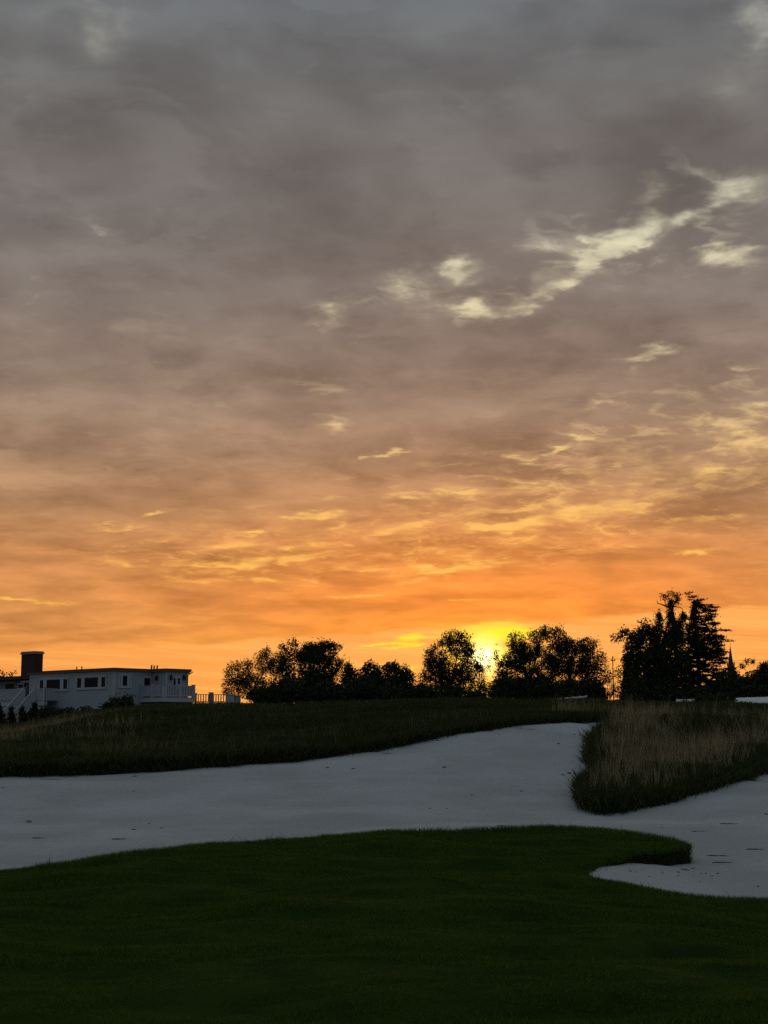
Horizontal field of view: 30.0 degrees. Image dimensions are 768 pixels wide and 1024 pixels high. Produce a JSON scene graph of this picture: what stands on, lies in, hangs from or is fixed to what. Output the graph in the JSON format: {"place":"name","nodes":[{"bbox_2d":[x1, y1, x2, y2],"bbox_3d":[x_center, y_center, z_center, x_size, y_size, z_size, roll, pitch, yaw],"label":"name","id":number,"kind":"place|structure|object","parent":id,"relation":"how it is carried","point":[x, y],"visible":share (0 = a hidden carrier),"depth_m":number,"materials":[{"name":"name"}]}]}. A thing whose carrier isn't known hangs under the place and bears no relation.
{"place":"outdoors","nodes":[
{"label":"outdoors","id":0,"kind":"place"},
{"bbox_2d":[0,689,580,757],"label":"seed grass","id":1,"kind":"structure","parent":0,"point":[154,742],"depth_m":38.98,"materials":[{"name":"green plant"}]},
{"bbox_2d":[0,704,766,800],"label":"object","id":2,"kind":"object","parent":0,"point":[437,726],"visible":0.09,"depth_m":40.42,"materials":[{"name":"plant"}]},
{"bbox_2d":[0,703,7,724],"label":"conical shrub","id":3,"kind":"object","parent":2,"relation":"on","point":[3,719],"visible":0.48,"depth_m":114.80,"materials":[{"name":"green plant"}]},
{"bbox_2d":[0,670,17,676],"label":"roofline tree","id":4,"kind":"object","parent":2,"relation":"on","point":[3,674],"visible":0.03,"depth_m":151.07,"materials":[{"name":"green plant"}]},
{"bbox_2d":[6,705,17,724],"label":"conical shrub","id":5,"kind":"object","parent":2,"relation":"on","point":[11,717],"visible":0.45,"depth_m":114.75,"materials":[{"name":"green plant"}]},
{"bbox_2d":[16,705,27,722],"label":"conical shrub","id":6,"kind":"object","parent":2,"relation":"on","point":[22,714],"visible":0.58,"depth_m":114.76,"materials":[{"name":"green plant"}]},
{"bbox_2d":[25,702,41,721],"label":"conical shrub","id":7,"kind":"object","parent":2,"relation":"on","point":[33,714],"visible":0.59,"depth_m":114.71,"materials":[{"name":"green plant"}]},
{"bbox_2d":[39,703,59,718],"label":"shrub","id":8,"kind":"object","parent":2,"relation":"on","point":[45,711],"visible":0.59,"depth_m":116.48,"materials":[{"name":"green plant"}]},
{"bbox_2d":[56,706,75,715],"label":"shrub","id":9,"kind":"object","parent":2,"relation":"on","point":[66,710],"visible":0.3,"depth_m":116.54,"materials":[{"name":"green plant"}]},
{"bbox_2d":[0,704,152,741],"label":"tall grass","id":10,"kind":"structure","parent":2,"relation":"on","point":[36,726],"depth_m":51.64,"materials":[{"name":"green plant"}]},
{"bbox_2d":[76,705,95,712],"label":"shrub","id":11,"kind":"object","parent":2,"relation":"on","point":[82,708],"visible":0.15,"depth_m":116.61,"materials":[{"name":"green plant"}]},
{"bbox_2d":[0,651,194,722],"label":"house","id":12,"kind":"structure","parent":2,"relation":"on","point":[34,682],"depth_m":127.12,"materials":[{"name":"stone"}]},
{"bbox_2d":[4,682,15,688],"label":"window","id":13,"kind":"structure","parent":12,"relation":"in","point":[9,685],"depth_m":139.45,"materials":[{"name":"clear glass"}]},
{"bbox_2d":[18,683,23,688],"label":"window","id":14,"kind":"structure","parent":12,"relation":"in","point":[20,685],"depth_m":135.66,"materials":[{"name":"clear glass"}]},
{"bbox_2d":[26,684,28,699],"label":"door","id":15,"kind":"structure","parent":12,"relation":"in","point":[27,685],"depth_m":134.83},
{"bbox_2d":[38,677,68,690],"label":"window","id":16,"kind":"structure","parent":12,"relation":"in","point":[61,683],"depth_m":130.09,"materials":[{"name":"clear glass"}]},
{"bbox_2d":[75,675,106,689],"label":"window","id":17,"kind":"structure","parent":12,"relation":"in","point":[86,682],"depth_m":126.41,"materials":[{"name":"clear glass"}]},
{"bbox_2d":[118,673,131,687],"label":"window","id":18,"kind":"structure","parent":12,"relation":"in","point":[124,679],"depth_m":124.97,"materials":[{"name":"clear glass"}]},
{"bbox_2d":[142,676,151,696],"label":"door","id":19,"kind":"structure","parent":12,"relation":"in","point":[147,680],"depth_m":126.69,"materials":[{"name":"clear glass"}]},
{"bbox_2d":[172,676,181,686],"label":"window","id":20,"kind":"structure","parent":12,"relation":"in","point":[176,680],"depth_m":126.54,"materials":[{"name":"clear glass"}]},
{"bbox_2d":[97,691,135,708],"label":"garden bush","id":21,"kind":"object","parent":2,"relation":"on","point":[122,702],"visible":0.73,"depth_m":110.74,"materials":[{"name":"green plant"}]},
{"bbox_2d":[195,692,229,702],"bbox_3d":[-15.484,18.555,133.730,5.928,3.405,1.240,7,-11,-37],"label":"terrace railing","id":22,"kind":"object","parent":2,"relation":"on","point":[211,695],"visible":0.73,"depth_m":133.13,"materials":[{"name":"wood"}]},
{"bbox_2d":[225,694,235,703],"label":"garden pier","id":23,"kind":"structure","parent":2,"relation":"on","point":[230,698],"depth_m":131.53,"materials":[{"name":"white paint"}]},
{"bbox_2d":[234,695,240,702],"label":"garden pier","id":24,"kind":"structure","parent":2,"relation":"on","point":[238,698],"depth_m":131.66,"materials":[{"name":"stone"}]},
{"bbox_2d":[219,645,285,701],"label":"airy tree","id":25,"kind":"object","parent":2,"relation":"on","point":[246,682],"visible":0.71,"depth_m":148.78,"materials":[{"name":"green plant"}]},
{"bbox_2d":[247,684,284,703],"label":"shrub","id":26,"kind":"object","parent":2,"relation":"on","point":[259,695],"visible":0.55,"depth_m":142.06,"materials":[{"name":"green plant"}]},
{"bbox_2d":[265,674,311,703],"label":"shrub","id":27,"kind":"object","parent":2,"relation":"on","point":[290,690],"visible":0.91,"depth_m":142.07,"materials":[{"name":"green plant"}]},
{"bbox_2d":[276,636,352,701],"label":"tree","id":28,"kind":"object","parent":2,"relation":"on","point":[307,655],"visible":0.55,"depth_m":151.55,"materials":[{"name":"green plant"}]},
{"bbox_2d":[342,661,364,687],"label":"tree","id":29,"kind":"object","parent":2,"relation":"on","point":[351,672],"visible":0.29,"depth_m":149.94,"materials":[{"name":"green plant"}]},
{"bbox_2d":[342,675,380,701],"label":"shrub","id":30,"kind":"object","parent":2,"relation":"on","point":[361,688],"visible":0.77,"depth_m":142.22,"materials":[{"name":"green plant"}]},
{"bbox_2d":[1,718,741,813],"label":"rough edge","id":31,"kind":"object","parent":2,"relation":"on","point":[118,763],"visible":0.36,"depth_m":34.21,"materials":[{"name":"green plant"}]},
{"bbox_2d":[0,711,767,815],"bbox_3d":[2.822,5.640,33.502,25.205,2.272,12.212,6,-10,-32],"label":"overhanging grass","id":32,"kind":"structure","parent":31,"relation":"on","point":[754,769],"depth_m":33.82,"materials":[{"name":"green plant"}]},
{"bbox_2d":[0,696,751,731],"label":"meadow grass","id":33,"kind":"structure","parent":2,"relation":"on","point":[169,704],"depth_m":91.48,"materials":[{"name":"green plant"}]},
{"bbox_2d":[0,697,767,799],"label":"rough grass","id":34,"kind":"structure","parent":2,"relation":"on","point":[333,710],"depth_m":43.13,"materials":[{"name":"green plant"}]},
{"bbox_2d":[356,659,417,691],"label":"tree","id":35,"kind":"object","parent":2,"relation":"on","point":[403,676],"visible":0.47,"depth_m":156.42,"materials":[{"name":"green plant"}]},
{"bbox_2d":[372,681,411,699],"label":"shrub","id":36,"kind":"object","parent":2,"relation":"on","point":[393,691],"visible":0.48,"depth_m":142.22,"materials":[{"name":"green plant"}]},
{"bbox_2d":[401,681,438,698],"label":"shrub","id":37,"kind":"object","parent":2,"relation":"on","point":[420,691],"visible":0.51,"depth_m":142.13,"materials":[{"name":"green plant"}]},
{"bbox_2d":[417,627,480,696],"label":"round tree","id":38,"kind":"object","parent":2,"relation":"on","point":[439,664],"visible":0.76,"depth_m":146.69,"materials":[{"name":"green plant"}]},
{"bbox_2d":[431,682,468,698],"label":"shrub","id":39,"kind":"object","parent":2,"relation":"on","point":[450,692],"visible":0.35,"depth_m":142.07,"materials":[{"name":"green plant"}]},
{"bbox_2d":[466,686,487,698],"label":"shrub","id":40,"kind":"object","parent":2,"relation":"on","point":[475,693],"visible":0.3,"depth_m":142.44,"materials":[{"name":"green plant"}]},
{"bbox_2d":[466,645,492,693],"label":"thin sapling","id":41,"kind":"object","parent":2,"relation":"on","point":[484,685],"visible":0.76,"depth_m":146.06,"materials":[{"name":"green plant"}]},
{"bbox_2d":[480,674,522,698],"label":"shrub","id":42,"kind":"object","parent":2,"relation":"on","point":[511,687],"visible":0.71,"depth_m":142.35,"materials":[{"name":"green plant"}]},
{"bbox_2d":[488,628,560,696],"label":"broad tree","id":43,"kind":"object","parent":2,"relation":"on","point":[525,656],"visible":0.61,"depth_m":144.71,"materials":[{"name":"green plant"}]},
{"bbox_2d":[546,678,588,698],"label":"shrub","id":44,"kind":"object","parent":2,"relation":"on","point":[566,687],"visible":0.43,"depth_m":142.22,"materials":[{"name":"green plant"}]},
{"bbox_2d":[538,623,609,691],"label":"wide tree","id":45,"kind":"object","parent":2,"relation":"on","point":[566,648],"visible":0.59,"depth_m":145.75,"materials":[{"name":"green plant"}]},
{"bbox_2d":[576,676,609,699],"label":"shrub","id":46,"kind":"object","parent":2,"relation":"on","point":[594,688],"visible":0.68,"depth_m":142.38,"materials":[{"name":"green plant"}]},
{"bbox_2d":[602,655,622,699],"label":"open sapling","id":47,"kind":"object","parent":2,"relation":"on","point":[609,680],"visible":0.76,"depth_m":147.93,"materials":[{"name":"green plant"}]},
{"bbox_2d":[610,656,614,699],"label":"utility pole","id":48,"kind":"object","parent":2,"relation":"on","point":[612,660],"visible":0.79,"depth_m":175.10,"materials":[{"name":"brown wood"}]},
{"bbox_2d":[614,671,654,702],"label":"shrub","id":49,"kind":"object","parent":2,"relation":"on","point":[630,686],"visible":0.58,"depth_m":137.30,"materials":[{"name":"green plant"}]},
{"bbox_2d":[610,617,683,692],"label":"ivy tree","id":50,"kind":"object","parent":2,"relation":"on","point":[638,663],"visible":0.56,"depth_m":139.81,"materials":[{"name":"green plant"}]},
{"bbox_2d":[550,682,767,794],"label":"fescue grass","id":51,"kind":"structure","parent":2,"relation":"on","point":[683,754],"depth_m":34.81,"materials":[{"name":"beige plant"}]},
{"bbox_2d":[650,587,692,690],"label":"broken tree","id":52,"kind":"object","parent":2,"relation":"on","point":[672,634],"visible":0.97,"depth_m":139.10,"materials":[{"name":"green plant"}]},
{"bbox_2d":[679,682,717,698],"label":"shrub","id":53,"kind":"object","parent":2,"relation":"on","point":[700,689],"visible":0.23,"depth_m":137.26,"materials":[{"name":"green plant"}]},
{"bbox_2d":[679,591,734,692],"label":"cedar tree","id":54,"kind":"object","parent":2,"relation":"on","point":[702,652],"visible":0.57,"depth_m":142.26,"materials":[{"name":"green plant"}]},
{"bbox_2d":[679,691,736,701],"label":"screen shrub","id":55,"kind":"object","parent":2,"relation":"on","point":[711,698],"visible":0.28,"depth_m":110.72,"materials":[{"name":"green plant"}]},
{"bbox_2d":[675,697,767,703],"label":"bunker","id":56,"kind":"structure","parent":2,"relation":"on","point":[757,699],"depth_m":124.86},
{"bbox_2d":[711,666,744,697],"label":"shrub","id":57,"kind":"object","parent":2,"relation":"on","point":[727,684],"visible":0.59,"depth_m":137.67,"materials":[{"name":"green plant"}]},
{"bbox_2d":[726,665,748,693],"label":"hedge tree","id":58,"kind":"object","parent":2,"relation":"on","point":[741,679],"visible":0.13,"depth_m":158.69,"materials":[{"name":"green plant"}]},
{"bbox_2d":[737,658,767,686],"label":"tree","id":59,"kind":"object","parent":2,"relation":"on","point":[760,676],"visible":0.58,"depth_m":170.31,"materials":[{"name":"green plant"}]},
{"bbox_2d":[738,680,767,697],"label":"shrub","id":60,"kind":"object","parent":2,"relation":"on","point":[758,690],"visible":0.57,"depth_m":137.42,"materials":[{"name":"green plant"}]},
{"bbox_2d":[0,820,767,1023],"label":"turf","id":61,"kind":"structure","parent":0,"point":[191,996],"depth_m":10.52,"materials":[{"name":"plant"}]},
{"bbox_2d":[585,852,681,873],"bbox_3d":[0.165,4.348,16.482,14.050,0.887,7.226,0,-9,0],"label":"turf edge","id":62,"kind":"object","parent":61,"relation":"on","point":[665,855],"visible":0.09,"depth_m":17.80,"materials":[{"name":"green plant"}]},
{"bbox_2d":[578,842,695,871],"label":"grass","id":63,"kind":"structure","parent":62,"relation":"attached to","point":[685,856],"depth_m":17.84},
{"bbox_2d":[0,722,767,898],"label":"sand","id":64,"kind":"structure","parent":0,"point":[492,772],"depth_m":27.80,"materials":[{"name":"white sand"}]},
{"bbox_2d":[0,0,767,702],"label":"sky","id":65,"kind":"structure","parent":0,"point":[380,329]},
{"bbox_2d":[727,647,734,671],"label":"church","id":66,"kind":"structure","parent":0,"point":[730,663],"depth_m":994.62,"materials":[{"name":"stone"}]}
]}

